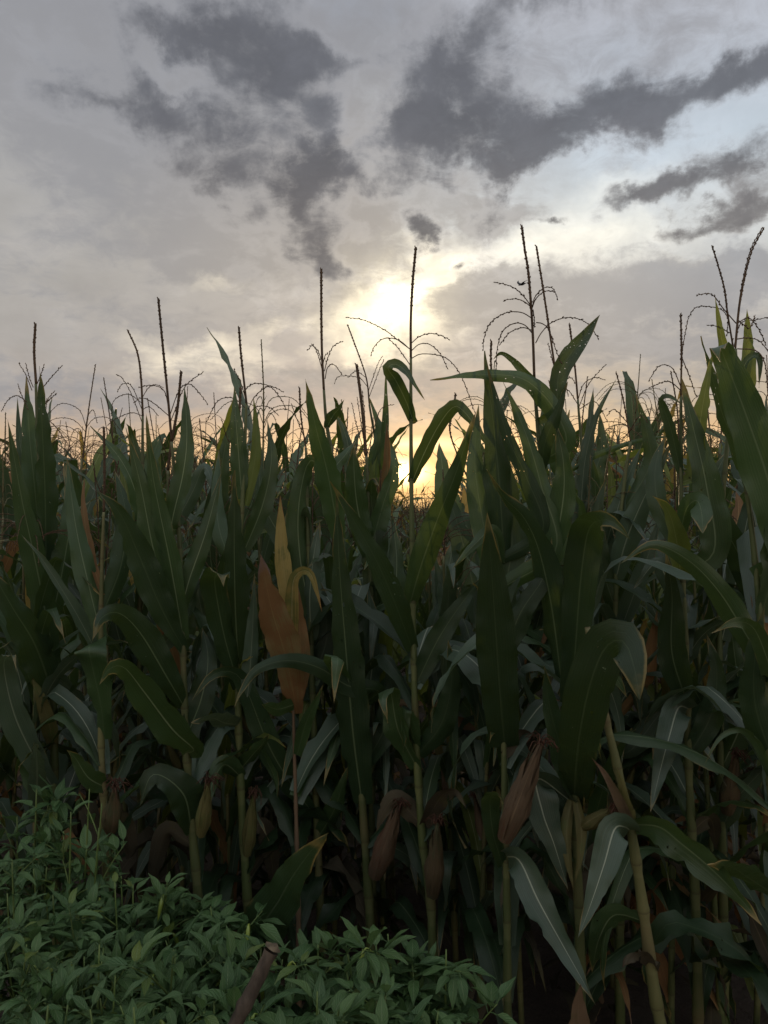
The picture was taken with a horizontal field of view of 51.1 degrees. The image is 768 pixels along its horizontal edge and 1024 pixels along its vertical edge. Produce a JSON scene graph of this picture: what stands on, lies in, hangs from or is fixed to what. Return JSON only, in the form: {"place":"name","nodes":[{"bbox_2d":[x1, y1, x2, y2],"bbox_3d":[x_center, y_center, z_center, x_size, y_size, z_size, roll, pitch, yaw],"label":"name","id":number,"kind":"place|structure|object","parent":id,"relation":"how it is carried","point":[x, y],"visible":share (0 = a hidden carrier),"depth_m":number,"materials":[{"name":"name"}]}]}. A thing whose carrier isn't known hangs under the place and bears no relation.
{"place":"outdoors","nodes":[
{"label":"outdoors","id":0,"kind":"place"},
{"bbox_2d":[6,423,731,644],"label":"corn field","id":1,"kind":"structure","parent":0,"point":[448,543],"depth_m":9.06,"materials":[{"name":"green plant"}]},
{"bbox_2d":[0,635,767,1023],"bbox_3d":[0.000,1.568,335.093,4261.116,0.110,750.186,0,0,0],"label":"ground","id":2,"kind":"structure","parent":0,"point":[540,1007],"depth_m":2.72,"materials":[{"name":"soil"}]},
{"bbox_2d":[0,412,25,777],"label":"corn plant","id":3,"kind":"object","parent":2,"relation":"on","point":[14,570],"visible":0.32,"depth_m":4.10,"materials":[{"name":"green plant"}]},
{"bbox_2d":[0,985,80,1023],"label":"pepper plant","id":4,"kind":"object","parent":2,"relation":"on","point":[35,1017],"visible":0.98,"depth_m":1.56,"materials":[{"name":"green plant"}]},
{"bbox_2d":[0,774,81,954],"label":"pepper plant","id":5,"kind":"object","parent":2,"relation":"on","point":[58,811],"visible":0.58,"depth_m":2.31,"materials":[{"name":"green plant"}]},
{"bbox_2d":[0,451,84,914],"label":"corn plant","id":6,"kind":"object","parent":2,"relation":"on","point":[7,561],"visible":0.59,"depth_m":2.95,"materials":[{"name":"green plant"}]},
{"bbox_2d":[0,841,88,1023],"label":"pepper plant","id":7,"kind":"object","parent":2,"relation":"on","point":[11,868],"visible":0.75,"depth_m":2.09,"materials":[{"name":"green plant"}]},
{"bbox_2d":[0,523,90,896],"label":"corn plant","id":8,"kind":"object","parent":2,"relation":"on","point":[66,734],"visible":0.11,"depth_m":2.84,"materials":[{"name":"green plant"}]},
{"bbox_2d":[0,932,94,1023],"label":"pepper plant","id":9,"kind":"object","parent":2,"relation":"on","point":[33,956],"visible":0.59,"depth_m":1.68,"materials":[{"name":"green plant"}]},
{"bbox_2d":[0,888,123,1023],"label":"pepper plant","id":10,"kind":"object","parent":2,"relation":"on","point":[57,922],"visible":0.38,"depth_m":1.91,"materials":[{"name":"green plant"}]},
{"bbox_2d":[0,496,127,912],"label":"corn plant","id":11,"kind":"object","parent":2,"relation":"on","point":[25,693],"visible":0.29,"depth_m":2.76,"materials":[{"name":"green plant"}]},
{"bbox_2d":[0,513,127,945],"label":"corn plant","id":12,"kind":"object","parent":2,"relation":"on","point":[43,597],"visible":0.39,"depth_m":2.53,"materials":[{"name":"green plant"}]},
{"bbox_2d":[0,364,128,857],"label":"corn plant","id":13,"kind":"object","parent":2,"relation":"on","point":[69,627],"visible":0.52,"depth_m":3.64,"materials":[{"name":"green plant"}]},
{"bbox_2d":[27,789,128,951],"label":"pepper plant","id":14,"kind":"object","parent":2,"relation":"on","point":[91,857],"visible":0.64,"depth_m":2.20,"materials":[{"name":"green plant"}]},
{"bbox_2d":[0,322,177,950],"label":"corn plant","id":15,"kind":"object","parent":2,"relation":"on","point":[35,490],"visible":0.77,"depth_m":2.54,"materials":[{"name":"green plant"}]},
{"bbox_2d":[0,476,191,894],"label":"corn plant","id":16,"kind":"object","parent":2,"relation":"on","point":[66,682],"visible":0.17,"depth_m":2.75,"materials":[{"name":"green plant"}]},
{"bbox_2d":[0,930,199,1023],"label":"pepper plant","id":17,"kind":"object","parent":2,"relation":"on","point":[123,980],"visible":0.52,"depth_m":1.72,"materials":[{"name":"green plant"}]},
{"bbox_2d":[76,399,127,739],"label":"corn plant","id":18,"kind":"object","parent":2,"relation":"on","point":[112,485],"visible":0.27,"depth_m":5.36,"materials":[{"name":"green plant"}]},
{"bbox_2d":[78,436,128,679],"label":"corn plant","id":19,"kind":"object","parent":2,"relation":"on","point":[99,501],"visible":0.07,"depth_m":5.39,"materials":[{"name":"green plant"}]},
{"bbox_2d":[44,865,168,1020],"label":"pepper plant","id":20,"kind":"object","parent":2,"relation":"on","point":[123,936],"visible":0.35,"depth_m":2.04,"materials":[{"name":"green plant"}]},
{"bbox_2d":[20,488,207,916],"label":"corn plant","id":21,"kind":"object","parent":2,"relation":"on","point":[137,763],"visible":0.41,"depth_m":2.78,"materials":[{"name":"green plant"}]},
{"bbox_2d":[14,426,219,1007],"bbox_3d":[-0.847,0.646,2.515,0.645,1.808,0.608,0,0,-15],"label":"corn plant","id":22,"kind":"object","parent":2,"relation":"on","point":[91,731],"visible":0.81,"depth_m":2.41,"materials":[{"name":"green plant"}]},
{"bbox_2d":[55,377,195,813],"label":"corn plant","id":23,"kind":"object","parent":2,"relation":"on","point":[120,707],"visible":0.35,"depth_m":3.39,"materials":[{"name":"green plant"}]},
{"bbox_2d":[99,388,165,742],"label":"corn plant","id":24,"kind":"object","parent":2,"relation":"on","point":[119,433],"visible":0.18,"depth_m":4.80,"materials":[{"name":"green plant"}]},
{"bbox_2d":[55,329,220,930],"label":"corn plant","id":25,"kind":"object","parent":2,"relation":"on","point":[115,632],"visible":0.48,"depth_m":2.90,"materials":[{"name":"green plant"}]},
{"bbox_2d":[65,871,213,1009],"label":"pepper plant","id":26,"kind":"object","parent":2,"relation":"on","point":[165,900],"visible":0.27,"depth_m":2.09,"materials":[{"name":"green plant"}]},
{"bbox_2d":[68,976,218,1023],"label":"pepper plant","id":27,"kind":"object","parent":2,"relation":"on","point":[133,1015],"visible":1,"depth_m":1.50,"materials":[{"name":"green plant"}]},
{"bbox_2d":[40,925,257,1023],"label":"pepper plant","id":28,"kind":"object","parent":2,"relation":"on","point":[64,980],"visible":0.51,"depth_m":1.69,"materials":[{"name":"green plant"}]},
{"bbox_2d":[92,398,207,801],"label":"corn plant","id":29,"kind":"object","parent":2,"relation":"on","point":[198,511],"visible":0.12,"depth_m":3.61,"materials":[{"name":"green plant"}]},
{"bbox_2d":[69,478,259,896],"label":"corn plant","id":30,"kind":"object","parent":2,"relation":"on","point":[130,802],"visible":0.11,"depth_m":2.88,"materials":[{"name":"green plant"}]},
{"bbox_2d":[114,370,220,887],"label":"corn plant","id":31,"kind":"object","parent":2,"relation":"on","point":[203,472],"visible":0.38,"depth_m":2.99,"materials":[{"name":"green plant"}]},
{"bbox_2d":[138,415,196,635],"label":"corn plant","id":32,"kind":"object","parent":2,"relation":"on","point":[164,460],"visible":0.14,"depth_m":5.46,"materials":[{"name":"green plant"}]},
{"bbox_2d":[112,386,230,697],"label":"corn plant","id":33,"kind":"object","parent":2,"relation":"on","point":[209,448],"visible":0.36,"depth_m":4.88,"materials":[{"name":"green plant"}]},
{"bbox_2d":[92,297,278,940],"bbox_3d":[-0.565,0.453,2.407,0.378,2.194,0.952,0,0,19],"label":"corn plant","id":34,"kind":"object","parent":2,"relation":"on","point":[165,580],"visible":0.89,"depth_m":2.34,"materials":[{"name":"green plant"}]},
{"bbox_2d":[95,476,275,928],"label":"corn plant","id":35,"kind":"object","parent":2,"relation":"on","point":[147,807],"visible":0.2,"depth_m":2.67,"materials":[{"name":"green plant"}]},
{"bbox_2d":[127,891,285,1023],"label":"pepper plant","id":36,"kind":"object","parent":2,"relation":"on","point":[227,915],"visible":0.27,"depth_m":2.05,"materials":[{"name":"green plant"}]},
{"bbox_2d":[177,396,249,696],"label":"corn plant","id":37,"kind":"object","parent":2,"relation":"on","point":[225,424],"visible":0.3,"depth_m":4.56,"materials":[{"name":"green plant"}]},
{"bbox_2d":[127,418,323,863],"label":"corn plant","id":38,"kind":"object","parent":2,"relation":"on","point":[191,517],"visible":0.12,"depth_m":3.44,"materials":[{"name":"green plant"}]},
{"bbox_2d":[172,921,297,1023],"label":"pepper plant","id":39,"kind":"object","parent":2,"relation":"on","point":[230,976],"visible":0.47,"depth_m":1.83,"materials":[{"name":"green plant"}]},
{"bbox_2d":[176,547,294,931],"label":"corn plant","id":40,"kind":"object","parent":2,"relation":"on","point":[229,847],"visible":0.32,"depth_m":2.63,"materials":[{"name":"green plant"}]},
{"bbox_2d":[188,328,307,855],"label":"corn plant","id":41,"kind":"object","parent":2,"relation":"on","point":[267,546],"visible":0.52,"depth_m":2.98,"materials":[{"name":"green plant"}]},
{"bbox_2d":[192,973,306,1023],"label":"pepper plant","id":42,"kind":"object","parent":2,"relation":"on","point":[232,996],"visible":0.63,"depth_m":1.59,"materials":[{"name":"green plant"}]},
{"bbox_2d":[151,326,356,969],"bbox_3d":[-0.447,0.485,2.454,0.720,2.131,0.717,0,0,0],"label":"corn plant","id":43,"kind":"object","parent":2,"relation":"on","point":[231,625],"visible":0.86,"depth_m":2.49,"materials":[{"name":"green plant"}]},
{"bbox_2d":[228,941,280,1023],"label":"broken stick","id":44,"kind":"object","parent":2,"relation":"on","point":[245,1002],"visible":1,"depth_m":1.48,"materials":[{"name":"brown wood"}]},
{"bbox_2d":[194,387,351,926],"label":"corn plant","id":45,"kind":"object","parent":2,"relation":"on","point":[224,453],"visible":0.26,"depth_m":2.74,"materials":[{"name":"green plant"}]},
{"bbox_2d":[248,399,311,560],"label":"corn plant","id":46,"kind":"object","parent":2,"relation":"on","point":[284,453],"visible":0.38,"depth_m":5.43,"materials":[{"name":"green plant"}]},
{"bbox_2d":[250,426,324,858],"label":"corn plant","id":47,"kind":"object","parent":2,"relation":"on","point":[254,555],"visible":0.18,"depth_m":3.44,"materials":[{"name":"green plant"}]},
{"bbox_2d":[214,466,361,904],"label":"corn plant","id":48,"kind":"object","parent":2,"relation":"on","point":[326,550],"visible":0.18,"depth_m":2.92,"materials":[{"name":"green plant"}]},
{"bbox_2d":[181,447,399,882],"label":"corn plant","id":49,"kind":"object","parent":2,"relation":"on","point":[216,801],"visible":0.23,"depth_m":2.80,"materials":[{"name":"green plant"}]},
{"bbox_2d":[225,925,377,1023],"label":"pepper plant","id":50,"kind":"object","parent":2,"relation":"on","point":[303,950],"visible":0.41,"depth_m":1.85,"materials":[{"name":"green plant"}]},
{"bbox_2d":[229,971,374,1023],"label":"pepper plant","id":51,"kind":"object","parent":2,"relation":"on","point":[343,1005],"visible":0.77,"depth_m":1.59,"materials":[{"name":"green plant"}]},
{"bbox_2d":[192,386,423,956],"bbox_3d":[-0.245,0.571,2.748,0.857,1.958,0.564,0,0,-18],"label":"corn plant","id":52,"kind":"object","parent":2,"relation":"on","point":[303,546],"visible":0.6,"depth_m":2.59,"materials":[{"name":"green plant"}]},
{"bbox_2d":[236,496,400,1006],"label":"corn plant","id":53,"kind":"object","parent":2,"relation":"on","point":[283,625],"visible":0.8,"depth_m":2.46,"materials":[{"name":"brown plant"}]},
{"bbox_2d":[255,513,394,950],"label":"corn plant","id":54,"kind":"object","parent":2,"relation":"on","point":[327,558],"visible":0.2,"depth_m":2.77,"materials":[{"name":"green plant"}]},
{"bbox_2d":[263,408,396,858],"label":"corn plant","id":55,"kind":"object","parent":2,"relation":"on","point":[319,515],"visible":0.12,"depth_m":3.29,"materials":[{"name":"green plant"}]},
{"bbox_2d":[309,397,373,686],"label":"corn plant","id":56,"kind":"object","parent":2,"relation":"on","point":[340,446],"visible":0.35,"depth_m":4.57,"materials":[{"name":"green plant"}]},
{"bbox_2d":[310,473,399,648],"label":"corn plant","id":57,"kind":"object","parent":2,"relation":"on","point":[351,562],"visible":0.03,"depth_m":4.15,"materials":[{"name":"green plant"}]},
{"bbox_2d":[256,363,470,926],"bbox_3d":[-0.007,0.524,2.791,0.800,2.053,0.440,0,0,29],"label":"corn plant","id":58,"kind":"object","parent":2,"relation":"on","point":[368,505],"visible":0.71,"depth_m":2.70,"materials":[{"name":"green plant"}]},
{"bbox_2d":[295,324,431,906],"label":"corn plant","id":59,"kind":"object","parent":2,"relation":"on","point":[379,457],"visible":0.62,"depth_m":3.18,"materials":[{"name":"green plant"}]},
{"bbox_2d":[234,267,493,982],"bbox_3d":[-0.157,0.394,2.526,0.736,2.312,0.830,0,0,40],"label":"corn plant","id":60,"kind":"object","parent":2,"relation":"on","point":[340,672],"visible":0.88,"depth_m":2.41,"materials":[{"name":"green plant"}]},
{"bbox_2d":[311,478,422,948],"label":"corn plant","id":61,"kind":"object","parent":2,"relation":"on","point":[335,742],"visible":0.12,"depth_m":2.78,"materials":[{"name":"green plant"}]},
{"bbox_2d":[318,967,432,1023],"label":"pepper plant","id":62,"kind":"object","parent":2,"relation":"on","point":[383,1014],"visible":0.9,"depth_m":1.60,"materials":[{"name":"green plant"}]},
{"bbox_2d":[301,916,457,1023],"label":"pepper plant","id":63,"kind":"object","parent":2,"relation":"on","point":[375,964],"visible":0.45,"depth_m":1.79,"materials":[{"name":"green plant"}]},
{"bbox_2d":[0,743,767,1023],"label":"leaf litter","id":64,"kind":"object","parent":2,"relation":"on","point":[712,1015],"visible":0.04,"depth_m":2.84,"materials":[{"name":"brown plant"}]},
{"bbox_2d":[344,470,427,933],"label":"corn plant","id":65,"kind":"object","parent":2,"relation":"on","point":[385,759],"visible":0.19,"depth_m":2.69,"materials":[{"name":"green plant"}]},
{"bbox_2d":[322,499,474,904],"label":"corn plant","id":66,"kind":"object","parent":2,"relation":"on","point":[408,872],"visible":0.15,"depth_m":2.88,"materials":[{"name":"green plant"}]},
{"bbox_2d":[362,499,449,779],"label":"corn plant","id":67,"kind":"object","parent":2,"relation":"on","point":[425,694],"visible":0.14,"depth_m":4.05,"materials":[{"name":"green plant"}]},
{"bbox_2d":[395,507,450,788],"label":"corn plant","id":68,"kind":"object","parent":2,"relation":"on","point":[401,767],"visible":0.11,"depth_m":3.44,"materials":[{"name":"green plant"}]},
{"bbox_2d":[389,995,460,1023],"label":"pepper plant","id":69,"kind":"object","parent":2,"relation":"on","point":[415,1015],"visible":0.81,"depth_m":1.67,"materials":[{"name":"green plant"}]},
{"bbox_2d":[307,246,548,991],"bbox_3d":[0.104,0.404,2.500,0.695,2.404,0.759,0,0,-16],"label":"corn plant","id":70,"kind":"object","parent":2,"relation":"on","point":[421,819],"visible":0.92,"depth_m":2.37,"materials":[{"name":"green plant"}]},
{"bbox_2d":[386,392,498,930],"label":"corn plant","id":71,"kind":"object","parent":2,"relation":"on","point":[460,542],"visible":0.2,"depth_m":2.74,"materials":[{"name":"green plant"}]},
{"bbox_2d":[377,938,516,1023],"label":"pepper plant","id":72,"kind":"object","parent":2,"relation":"on","point":[464,1007],"visible":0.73,"depth_m":1.77,"materials":[{"name":"green plant"}]},
{"bbox_2d":[383,469,528,962],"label":"corn plant","id":73,"kind":"object","parent":2,"relation":"on","point":[451,748],"visible":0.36,"depth_m":2.59,"materials":[{"name":"green plant"}]},
{"bbox_2d":[422,456,544,918],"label":"corn plant","id":74,"kind":"object","parent":2,"relation":"on","point":[489,878],"visible":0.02,"depth_m":3.05,"materials":[{"name":"green plant"}]},
{"bbox_2d":[441,550,546,1023],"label":"corn plant","id":75,"kind":"object","parent":2,"relation":"on","point":[527,935],"visible":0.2,"depth_m":2.39,"materials":[{"name":"green plant"}]},
{"bbox_2d":[459,361,543,712],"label":"corn plant","id":76,"kind":"object","parent":2,"relation":"on","point":[504,401],"visible":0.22,"depth_m":3.75,"materials":[{"name":"green plant"}]},
{"bbox_2d":[438,520,588,1010],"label":"corn plant","id":77,"kind":"object","parent":2,"relation":"on","point":[472,881],"visible":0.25,"depth_m":2.47,"materials":[{"name":"green plant"}]},
{"bbox_2d":[464,565,630,907],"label":"corn plant","id":78,"kind":"object","parent":2,"relation":"on","point":[537,683],"visible":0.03,"depth_m":2.67,"materials":[{"name":"green plant"}]},
{"bbox_2d":[439,339,670,1023],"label":"corn plant","id":79,"kind":"object","parent":2,"relation":"on","point":[500,542],"visible":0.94,"depth_m":2.06,"materials":[{"name":"green plant"}]},
{"bbox_2d":[453,244,678,1001],"bbox_3d":[0.668,0.359,2.621,0.790,2.383,0.465,0,0,29],"label":"corn plant","id":80,"kind":"object","parent":2,"relation":"on","point":[581,466],"visible":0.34,"depth_m":2.45,"materials":[{"name":"green plant"}]},
{"bbox_2d":[430,224,730,1023],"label":"corn plant","id":81,"kind":"object","parent":2,"relation":"on","point":[587,669],"visible":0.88,"depth_m":2.04,"materials":[{"name":"green plant"}]},
{"bbox_2d":[519,323,657,914],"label":"corn plant","id":82,"kind":"object","parent":2,"relation":"on","point":[601,461],"visible":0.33,"depth_m":2.79,"materials":[{"name":"green plant"}]},
{"bbox_2d":[574,455,636,1023],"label":"corn plant","id":83,"kind":"object","parent":2,"relation":"on","point":[594,802],"visible":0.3,"depth_m":2.28,"materials":[{"name":"green plant"}]},
{"bbox_2d":[496,371,716,1023],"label":"corn plant","id":84,"kind":"object","parent":2,"relation":"on","point":[626,607],"visible":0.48,"depth_m":2.39,"materials":[{"name":"green plant"}]},
{"bbox_2d":[536,456,702,951],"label":"corn plant","id":85,"kind":"object","parent":2,"relation":"on","point":[637,622],"visible":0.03,"depth_m":2.78,"materials":[{"name":"green plant"}]},
{"bbox_2d":[568,466,683,989],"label":"corn plant","id":86,"kind":"object","parent":2,"relation":"on","point":[650,881],"visible":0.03,"depth_m":2.48,"materials":[{"name":"green plant"}]},
{"bbox_2d":[529,424,726,1015],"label":"corn plant","id":87,"kind":"object","parent":2,"relation":"on","point":[611,531],"visible":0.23,"depth_m":2.37,"materials":[{"name":"green plant"}]},
{"bbox_2d":[577,395,683,779],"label":"corn plant","id":88,"kind":"object","parent":2,"relation":"on","point":[659,586],"visible":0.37,"depth_m":4.21,"materials":[{"name":"green plant"}]},
{"bbox_2d":[595,354,689,730],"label":"corn plant","id":89,"kind":"object","parent":2,"relation":"on","point":[629,389],"visible":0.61,"depth_m":4.76,"materials":[{"name":"green plant"}]},
{"bbox_2d":[557,441,734,825],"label":"corn plant","id":90,"kind":"object","parent":2,"relation":"on","point":[649,624],"visible":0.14,"depth_m":3.46,"materials":[{"name":"green plant"}]},
{"bbox_2d":[610,379,700,604],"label":"corn plant","id":91,"kind":"object","parent":2,"relation":"on","point":[673,410],"visible":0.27,"depth_m":4.67,"materials":[{"name":"green plant"}]},
{"bbox_2d":[569,627,761,1023],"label":"corn plant","id":92,"kind":"object","parent":2,"relation":"on","point":[611,843],"visible":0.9,"depth_m":1.88,"materials":[{"name":"green plant"}]},
{"bbox_2d":[583,227,767,983],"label":"corn plant","id":93,"kind":"object","parent":2,"relation":"on","point":[745,412],"visible":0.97,"depth_m":1.92,"materials":[{"name":"green plant"}]},
{"bbox_2d":[609,371,756,911],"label":"corn plant","id":94,"kind":"object","parent":2,"relation":"on","point":[650,691],"visible":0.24,"depth_m":3.05,"materials":[{"name":"green plant"}]},
{"bbox_2d":[600,313,767,1023],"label":"corn plant","id":95,"kind":"object","parent":2,"relation":"on","point":[697,727],"visible":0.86,"depth_m":2.18,"materials":[{"name":"green plant"}]},
{"bbox_2d":[611,474,767,1023],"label":"corn plant","id":96,"kind":"object","parent":2,"relation":"on","point":[676,809],"visible":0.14,"depth_m":2.34,"materials":[{"name":"green plant"}]},
{"bbox_2d":[612,245,767,1023],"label":"corn plant","id":97,"kind":"object","parent":2,"relation":"on","point":[730,749],"visible":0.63,"depth_m":2.33,"materials":[{"name":"green plant"}]},
{"bbox_2d":[632,529,756,906],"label":"corn plant","id":98,"kind":"object","parent":2,"relation":"on","point":[745,822],"visible":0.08,"depth_m":2.81,"materials":[{"name":"green plant"}]},
{"bbox_2d":[624,420,767,1023],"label":"corn plant","id":99,"kind":"object","parent":2,"relation":"on","point":[666,974],"visible":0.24,"depth_m":2.36,"materials":[{"name":"green plant"}]},
{"bbox_2d":[643,425,755,838],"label":"corn plant","id":100,"kind":"object","parent":2,"relation":"on","point":[683,818],"visible":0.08,"depth_m":3.16,"materials":[{"name":"green plant"}]},
{"bbox_2d":[648,490,759,910],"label":"corn plant","id":101,"kind":"object","parent":2,"relation":"on","point":[708,613],"visible":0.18,"depth_m":2.64,"materials":[{"name":"green plant"}]},
{"bbox_2d":[692,550,756,941],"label":"corn plant","id":102,"kind":"object","parent":2,"relation":"on","point":[742,829],"visible":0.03,"depth_m":2.82,"materials":[{"name":"green plant"}]},
{"bbox_2d":[683,338,766,829],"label":"corn plant","id":103,"kind":"object","parent":2,"relation":"on","point":[733,483],"visible":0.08,"depth_m":3.33,"materials":[{"name":"green plant"}]},
{"bbox_2d":[713,760,767,1023],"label":"corn plant","id":104,"kind":"object","parent":2,"relation":"on","point":[762,821],"visible":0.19,"depth_m":2.40,"materials":[{"name":"green plant"}]},
{"bbox_2d":[0,0,767,510],"label":"sky","id":105,"kind":"structure","parent":0,"point":[207,159],"materials":[{"name":"grey"}]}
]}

